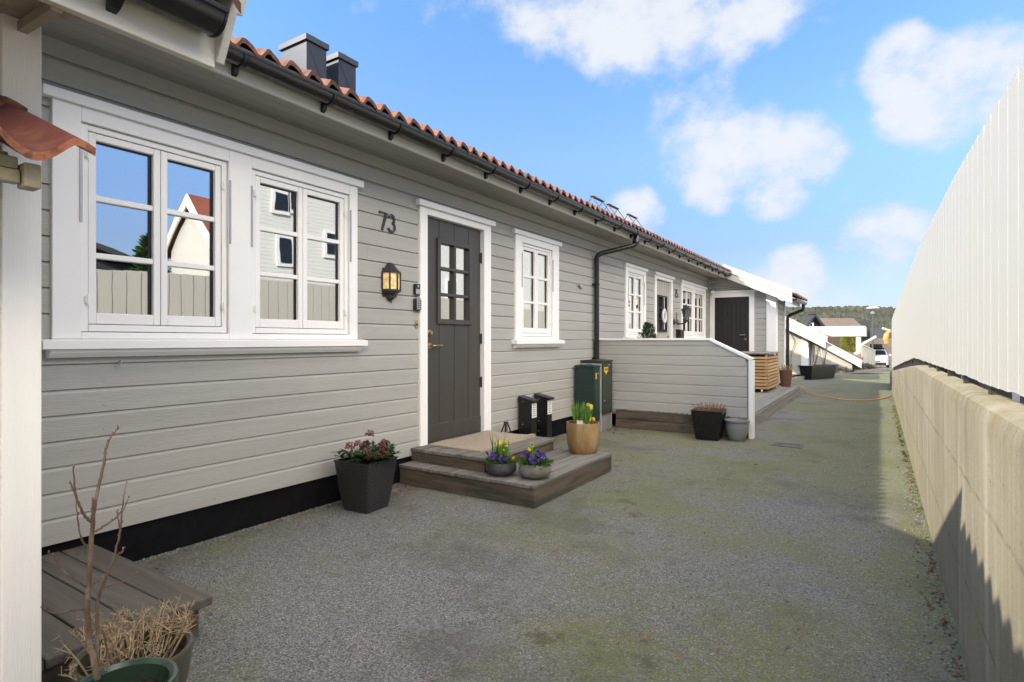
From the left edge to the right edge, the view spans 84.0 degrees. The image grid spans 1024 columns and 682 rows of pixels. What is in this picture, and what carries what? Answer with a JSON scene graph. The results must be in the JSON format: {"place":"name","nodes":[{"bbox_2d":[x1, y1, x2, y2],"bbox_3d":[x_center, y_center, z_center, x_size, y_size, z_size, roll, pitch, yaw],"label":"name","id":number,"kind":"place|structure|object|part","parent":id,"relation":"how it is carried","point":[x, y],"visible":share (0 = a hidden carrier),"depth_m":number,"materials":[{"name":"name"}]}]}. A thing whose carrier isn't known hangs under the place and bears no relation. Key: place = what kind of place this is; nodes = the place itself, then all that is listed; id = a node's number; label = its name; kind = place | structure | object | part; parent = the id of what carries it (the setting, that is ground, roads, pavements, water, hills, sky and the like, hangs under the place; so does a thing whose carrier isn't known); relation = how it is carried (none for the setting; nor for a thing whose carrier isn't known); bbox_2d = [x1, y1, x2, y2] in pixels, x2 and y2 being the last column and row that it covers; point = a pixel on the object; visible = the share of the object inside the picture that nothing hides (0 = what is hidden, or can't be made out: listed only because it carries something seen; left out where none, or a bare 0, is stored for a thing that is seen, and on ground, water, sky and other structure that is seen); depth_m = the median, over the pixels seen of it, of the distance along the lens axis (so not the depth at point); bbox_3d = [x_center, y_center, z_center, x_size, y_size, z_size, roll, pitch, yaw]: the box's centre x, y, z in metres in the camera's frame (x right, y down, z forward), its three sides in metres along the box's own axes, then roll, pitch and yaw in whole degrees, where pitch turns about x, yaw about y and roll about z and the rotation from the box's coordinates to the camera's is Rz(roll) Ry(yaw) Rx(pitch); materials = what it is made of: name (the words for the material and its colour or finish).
{"place":"outdoors","nodes":[
{"label":"outdoors","id":0,"kind":"place"},
{"bbox_2d":[0,0,246,681],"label":"white house","id":1,"kind":"structure","parent":0,"point":[198,32],"depth_m":1.50,"materials":[{"name":"wood"}]},
{"bbox_2d":[0,95,95,191],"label":"tiled canopy","id":2,"kind":"object","parent":1,"relation":"attached to","point":[24,132],"visible":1,"depth_m":1.23,"materials":[{"name":"red tile"}]},
{"bbox_2d":[135,366,970,681],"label":"ground","id":3,"kind":"structure","parent":0,"point":[702,486],"depth_m":2.99,"materials":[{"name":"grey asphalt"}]},
{"bbox_2d":[40,425,178,681],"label":"glazed pot","id":4,"kind":"object","parent":3,"relation":"on","point":[152,669],"visible":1,"depth_m":1.51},
{"bbox_2d":[41,544,211,681],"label":"doorstep deck","id":5,"kind":"structure","parent":3,"relation":"on","point":[61,592],"depth_m":2.37,"materials":[{"name":"brown wood"}]},
{"bbox_2d":[52,595,203,681],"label":"glazed pot","id":6,"kind":"object","parent":3,"relation":"on","point":[173,642],"visible":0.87,"depth_m":1.84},
{"bbox_2d":[334,429,400,513],"bbox_3d":[-1.054,0.951,4.196,0.437,0.572,0.491,0,0,33],"label":"wicker planter","id":7,"kind":"object","parent":3,"relation":"on","point":[365,475],"visible":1,"depth_m":4.09,"materials":[{"name":"black wicker"}]},
{"bbox_2d":[41,18,807,561],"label":"row house","id":8,"kind":"structure","parent":3,"relation":"on","point":[219,248],"depth_m":3.87,"materials":[{"name":"grey paint"}]},
{"bbox_2d":[41,83,367,357],"bbox_3d":[-1.762,-0.583,3.659,0.150,1.344,2.079,0,0,33],"label":"window","id":9,"kind":"structure","parent":8,"relation":"in","point":[174,227],"depth_m":3.41,"materials":[{"name":"white paint"}]},
{"bbox_2d":[379,210,395,232],"bbox_3d":[-1.040,-0.987,4.768,0.017,0.163,0.189,0,0,33],"label":"house number","id":10,"kind":"object","parent":8,"relation":"attached to","point":[384,221],"visible":1,"depth_m":4.78,"materials":[{"name":"metal"}]},
{"bbox_2d":[381,263,400,302],"bbox_3d":[-1.002,-0.481,4.773,0.124,0.340,0.189,0,0,33],"label":"wall lantern","id":11,"kind":"object","parent":8,"relation":"attached to","point":[391,281],"depth_m":4.73,"materials":[{"name":"metal"}]},
{"bbox_2d":[413,284,419,294],"bbox_3d":[-0.845,-0.451,5.059,0.034,0.095,0.065,0,0,33],"label":"door bell","id":12,"kind":"object","parent":8,"relation":"attached to","point":[416,289],"depth_m":5.04,"materials":[{"name":"black plastic"}]},
{"bbox_2d":[413,298,420,309],"bbox_3d":[-0.839,-0.317,5.056,0.047,0.103,0.069,0,0,33],"label":"key safe","id":13,"kind":"object","parent":8,"relation":"attached to","point":[416,303],"visible":1,"depth_m":5.03,"materials":[{"name":"metal"}]},
{"bbox_2d":[428,217,481,442],"bbox_3d":[-0.550,-0.091,5.570,0.112,2.087,0.895,0,0,33],"label":"door","id":14,"kind":"structure","parent":8,"relation":"in","point":[454,255],"depth_m":5.56,"materials":[{"name":"paint"}]},
{"bbox_2d":[511,228,564,347],"bbox_3d":[0.309,-0.583,6.879,0.150,1.344,1.148,0,0,33],"label":"window","id":15,"kind":"structure","parent":8,"relation":"in","point":[536,257],"depth_m":6.85,"materials":[{"name":"white paint"}]},
{"bbox_2d":[623,262,647,337],"bbox_3d":[2.094,-0.606,9.653,0.150,1.297,1.073,0,0,33],"label":"window","id":16,"kind":"structure","parent":8,"relation":"in","point":[635,276],"depth_m":9.64,"materials":[{"name":"white paint"}]},
{"bbox_2d":[657,280,668,337],"bbox_3d":[2.885,-0.098,10.924,0.105,2.070,0.861,0,0,33],"label":"door","id":17,"kind":"structure","parent":8,"relation":"in","point":[662,287],"depth_m":10.92,"materials":[{"name":"paint"}]},
{"bbox_2d":[662,297,666,329],"bbox_3d":[2.935,-0.513,10.954,0.043,0.620,0.214,0,0,33],"label":"door wreath","id":18,"kind":"object","parent":8,"relation":"attached to","point":[663,313],"depth_m":10.95,"materials":[{"name":"white paint"}]},
{"bbox_2d":[676,329,684,337],"bbox_3d":[3.455,-0.093,11.666,0.120,0.260,0.260,0,0,33],"label":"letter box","id":19,"kind":"object","parent":8,"relation":"attached to","point":[679,333],"visible":0.6,"depth_m":11.58,"materials":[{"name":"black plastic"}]},
{"bbox_2d":[673,304,690,324],"bbox_3d":[3.415,-0.508,11.382,0.360,0.410,0.220,0,0,33],"label":"bracket lantern","id":20,"kind":"object","parent":8,"relation":"attached to","point":[686,308],"visible":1,"depth_m":11.34,"materials":[{"name":"metal"}]},
{"bbox_2d":[675,280,706,337],"bbox_3d":[4.019,-0.606,12.734,0.248,1.297,2.085,0,0,33],"label":"window","id":21,"kind":"structure","parent":8,"relation":"in","point":[693,295],"depth_m":12.69,"materials":[{"name":"white paint"}]},
{"bbox_2d":[715,296,748,351],"bbox_3d":[5.270,-0.002,13.652,0.791,2.058,0.096,0,0,33],"label":"door","id":22,"kind":"structure","parent":8,"relation":"in","point":[731,313],"depth_m":13.64,"materials":[{"name":"black paint"}]},
{"bbox_2d":[399,432,611,508],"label":"door steps","id":23,"kind":"structure","parent":3,"relation":"on","point":[459,472],"depth_m":4.70,"materials":[{"name":"wood"}]},
{"bbox_2d":[429,430,535,452],"bbox_3d":[-0.261,0.934,5.346,0.588,0.032,0.918,0,0,33],"label":"doormat","id":24,"kind":"object","parent":23,"relation":"on","point":[480,442],"visible":0.94,"depth_m":5.29,"materials":[{"name":"beige fabric"}]},
{"bbox_2d":[482,434,518,475],"bbox_3d":[-0.084,0.900,4.521,0.288,0.335,0.287,0,0,-14],"label":"flower bowl","id":25,"kind":"object","parent":23,"relation":"on","point":[503,462],"visible":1,"depth_m":4.45,"materials":[{"name":"stone"}]},
{"bbox_2d":[501,421,511,432],"bbox_3d":[-0.064,1.057,6.105,0.209,0.360,0.209,0,0,33],"label":"candle lantern","id":26,"kind":"object","parent":23,"relation":"on","point":[505,424],"visible":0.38,"depth_m":6.09,"materials":[{"name":"metal"}]},
{"bbox_2d":[517,442,553,479],"bbox_3d":[0.174,0.916,4.426,0.302,0.301,0.313,0,0,33],"label":"flower bowl","id":27,"kind":"object","parent":23,"relation":"on","point":[534,465],"visible":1,"depth_m":4.34,"materials":[{"name":"stone"}]},
{"bbox_2d":[566,400,599,453],"bbox_3d":[0.677,0.822,5.427,0.316,0.490,0.316,0,0,33],"label":"daffodil pot","id":28,"kind":"object","parent":23,"relation":"on","point":[583,430],"visible":1,"depth_m":5.32,"materials":[{"name":"ceramic"}]},
{"bbox_2d":[518,395,538,435],"bbox_3d":[0.189,0.938,6.475,0.205,0.599,0.131,0,0,33],"label":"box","id":29,"kind":"object","parent":3,"relation":"on","point":[527,415],"visible":0.65,"depth_m":6.43,"materials":[{"name":"black plastic"}]},
{"bbox_2d":[534,393,553,437],"bbox_3d":[0.384,0.938,6.778,0.205,0.599,0.131,0,0,33],"label":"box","id":30,"kind":"object","parent":3,"relation":"on","point":[544,416],"visible":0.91,"depth_m":6.73,"materials":[{"name":"black plastic"}]},
{"bbox_2d":[137,400,964,674],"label":"leaf litter","id":31,"kind":"object","parent":3,"relation":"on","point":[940,622],"visible":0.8,"depth_m":3.56,"materials":[{"name":"brown plant"}]},
{"bbox_2d":[574,363,601,431],"bbox_3d":[1.022,0.778,7.662,0.302,0.918,0.217,0,0,33],"label":"utility cabinet","id":32,"kind":"object","parent":3,"relation":"on","point":[588,382],"visible":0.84,"depth_m":7.59,"materials":[{"name":"metal"}]},
{"bbox_3d":[1.132,0.742,7.575,0.009,0.710,0.155,0,0,33],"label":"door","id":33,"kind":"part","parent":32,"relation":"part of","materials":[{"name":"green metal"}]},
{"bbox_2d":[580,359,612,430],"bbox_3d":[1.186,0.752,7.941,0.334,0.969,0.384,0,0,33],"label":"utility cabinet","id":34,"kind":"object","parent":3,"relation":"on","point":[606,393],"visible":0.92,"depth_m":7.85,"materials":[{"name":"metal"}]},
{"bbox_3d":[1.315,0.665,7.858,0.010,0.695,0.340,0,0,33],"label":"door","id":35,"kind":"part","parent":34,"relation":"part of","materials":[{"name":"green metal"}]},
{"bbox_2d":[599,338,754,438],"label":"partition wall","id":36,"kind":"structure","parent":3,"relation":"on","point":[676,376],"depth_m":7.63,"materials":[{"name":"grey paint"}]},
{"bbox_2d":[612,385,799,425],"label":"deck","id":37,"kind":"structure","parent":3,"relation":"on","point":[770,401],"depth_m":10.10,"materials":[{"name":"grey wood"}]},
{"bbox_2d":[637,322,657,337],"bbox_3d":[2.153,0.364,9.047,0.627,1.345,0.604,0,0,33],"label":"potted conifer","id":38,"kind":"object","parent":37,"relation":"on","point":[645,333],"visible":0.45,"depth_m":8.98,"materials":[{"name":"plant"}]},
{"bbox_2d":[741,351,779,392],"bbox_3d":[5.103,0.644,11.935,0.760,0.784,1.476,0,0,33],"label":"slatted box","id":39,"kind":"object","parent":37,"relation":"on","point":[766,370],"visible":0.55,"depth_m":11.29,"materials":[{"name":"brown wood"}]},
{"bbox_2d":[779,364,793,386],"bbox_3d":[6.106,0.786,12.650,0.316,0.501,0.307,0,0,-22],"label":"plant pot","id":40,"kind":"object","parent":37,"relation":"on","point":[785,373],"visible":0.98,"depth_m":12.58,"materials":[{"name":"brown ceramic"}]},
{"bbox_2d":[690,402,726,440],"bbox_3d":[2.456,1.006,7.146,0.437,0.463,0.420,0,0,33],"label":"plant pot","id":41,"kind":"object","parent":3,"relation":"on","point":[708,422],"visible":0.99,"depth_m":7.01,"materials":[{"name":"black plastic"}]},
{"bbox_2d":[724,418,749,440],"bbox_3d":[2.781,1.111,7.034,0.300,0.252,0.300,0,0,33],"label":"grey pot","id":42,"kind":"object","parent":3,"relation":"on","point":[736,429],"visible":1,"depth_m":6.94,"materials":[{"name":"ceramic"}]},
{"bbox_2d":[707,287,832,374],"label":"beige house","id":43,"kind":"structure","parent":3,"relation":"on","point":[800,333],"depth_m":17.84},
{"bbox_2d":[771,442,802,448],"bbox_3d":[3.231,1.234,6.678,0.320,0.006,0.260,0,0,33],"label":"drain cover","id":44,"kind":"object","parent":3,"relation":"on","point":[776,443],"visible":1,"depth_m":6.65,"materials":[{"name":"metal"}]},
{"bbox_2d":[798,325,836,379],"bbox_3d":[9.740,0.386,18.125,1.867,1.702,0.480,0,0,-34],"label":"plant trough","id":45,"kind":"object","parent":3,"relation":"on","point":[823,370],"visible":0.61,"depth_m":17.88,"materials":[{"name":"black plastic"}]},
{"bbox_2d":[794,342,863,369],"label":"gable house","id":46,"kind":"structure","parent":3,"relation":"on","point":[834,355],"depth_m":21.46,"materials":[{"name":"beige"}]},
{"bbox_2d":[791,368,887,382],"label":"kerb","id":47,"kind":"structure","parent":3,"relation":"on","point":[798,378],"depth_m":21.26,"materials":[{"name":"concrete"}]},
{"bbox_2d":[809,326,875,355],"bbox_3d":[16.333,0.443,31.424,6.438,2.279,5.471,0,0,33],"label":"carport","id":48,"kind":"object","parent":3,"relation":"on","point":[858,332],"visible":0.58,"depth_m":28.45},
{"bbox_2d":[796,385,890,400],"bbox_3d":[7.305,1.127,12.226,2.002,0.229,1.365,0,0,14],"label":"garden hose","id":49,"kind":"object","parent":3,"relation":"on","point":[844,399],"visible":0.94,"depth_m":11.95,"materials":[{"name":"orange rubber"}]},
{"bbox_2d":[839,336,862,358],"bbox_3d":[22.631,0.581,38.001,1.524,2.645,1.512,0,0,21],"label":"golden shrub","id":50,"kind":"object","parent":3,"relation":"on","point":[848,340],"visible":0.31,"depth_m":37.81,"materials":[{"name":"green plant"}]},
{"bbox_2d":[860,344,875,365],"bbox_3d":[18.968,0.996,30.250,0.120,1.577,6.897,0,0,37],"label":"white screen","id":51,"kind":"object","parent":3,"relation":"on","point":[867,353],"visible":0.65,"depth_m":29.45,"materials":[{"name":"paint"}]},
{"bbox_2d":[866,306,878,348],"bbox_3d":[25.354,-0.188,40.000,0.820,4.392,0.820,0,0,33],"label":"street lamp","id":52,"kind":"object","parent":3,"relation":"on","point":[872,312],"visible":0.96,"depth_m":39.96,"materials":[{"name":"metal"}]},
{"bbox_2d":[864,328,891,365],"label":"dark roof house","id":53,"kind":"structure","parent":3,"relation":"on","point":[879,333],"depth_m":69.48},
{"bbox_2d":[870,344,890,367],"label":"parked car","id":54,"kind":"object","parent":3,"relation":"on","point":[881,357],"visible":0.56,"depth_m":47.74,"materials":[{"name":"white paint"}]},
{"bbox_2d":[882,327,891,343],"bbox_3d":[22.431,-0.276,34.000,0.615,0.976,0.280,0,0,0],"label":"excavator arm","id":55,"kind":"object","parent":3,"relation":"on","point":[886,337],"visible":0.98,"depth_m":33.93},
{"bbox_2d":[891,406,922,512],"bbox_3d":[5.044,1.209,7.443,0.138,0.072,7.991,0,0,33],"label":"moss and weeds","id":56,"kind":"object","parent":3,"relation":"on","point":[903,452],"visible":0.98,"depth_m":5.81,"materials":[{"name":"green plant"}]},
{"bbox_2d":[889,365,1023,681],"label":"concrete wall","id":57,"kind":"structure","parent":3,"relation":"on","point":[965,443],"depth_m":1.96,"materials":[{"name":"beige concrete"}]},
{"bbox_2d":[892,59,1023,401],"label":"board fence","id":58,"kind":"object","parent":57,"relation":"on","point":[959,311],"visible":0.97,"depth_m":2.19,"materials":[{"name":"wood"}]},
{"bbox_2d":[962,375,1023,403],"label":"walkway grating","id":59,"kind":"object","parent":3,"relation":"on","point":[985,386],"depth_m":3.10,"materials":[{"name":"metal"}]},
{"bbox_2d":[232,0,1023,307],"label":"sky","id":60,"kind":"structure","parent":0,"point":[811,148],"materials":[{"name":"blue"}]},
{"bbox_2d":[803,313,869,354],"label":"brown roof house","id":61,"kind":"structure","parent":0,"point":[812,319],"depth_m":47.95,"materials":[{"name":"white paint"}]},
{"bbox_2d":[785,306,895,344],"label":"hills","id":62,"kind":"structure","parent":0,"point":[883,316],"depth_m":450.51,"materials":[{"name":"green plant"}]},
{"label":"flower bed","id":63,"kind":"structure","parent":0,"visible":0},
{"bbox_2d":[792,367,880,376],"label":"bed stones","id":64,"kind":"object","parent":63,"relation":"on","point":[836,371],"visible":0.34,"depth_m":20.84,"materials":[{"name":"grey stone"}]},
{"bbox_2d":[836,362,881,369],"bbox_3d":[13.528,1.008,22.475,4.189,0.359,1.323,0,0,-35],"label":"heather","id":65,"kind":"object","parent":63,"relation":"on","point":[864,365],"visible":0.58,"depth_m":22.05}
]}

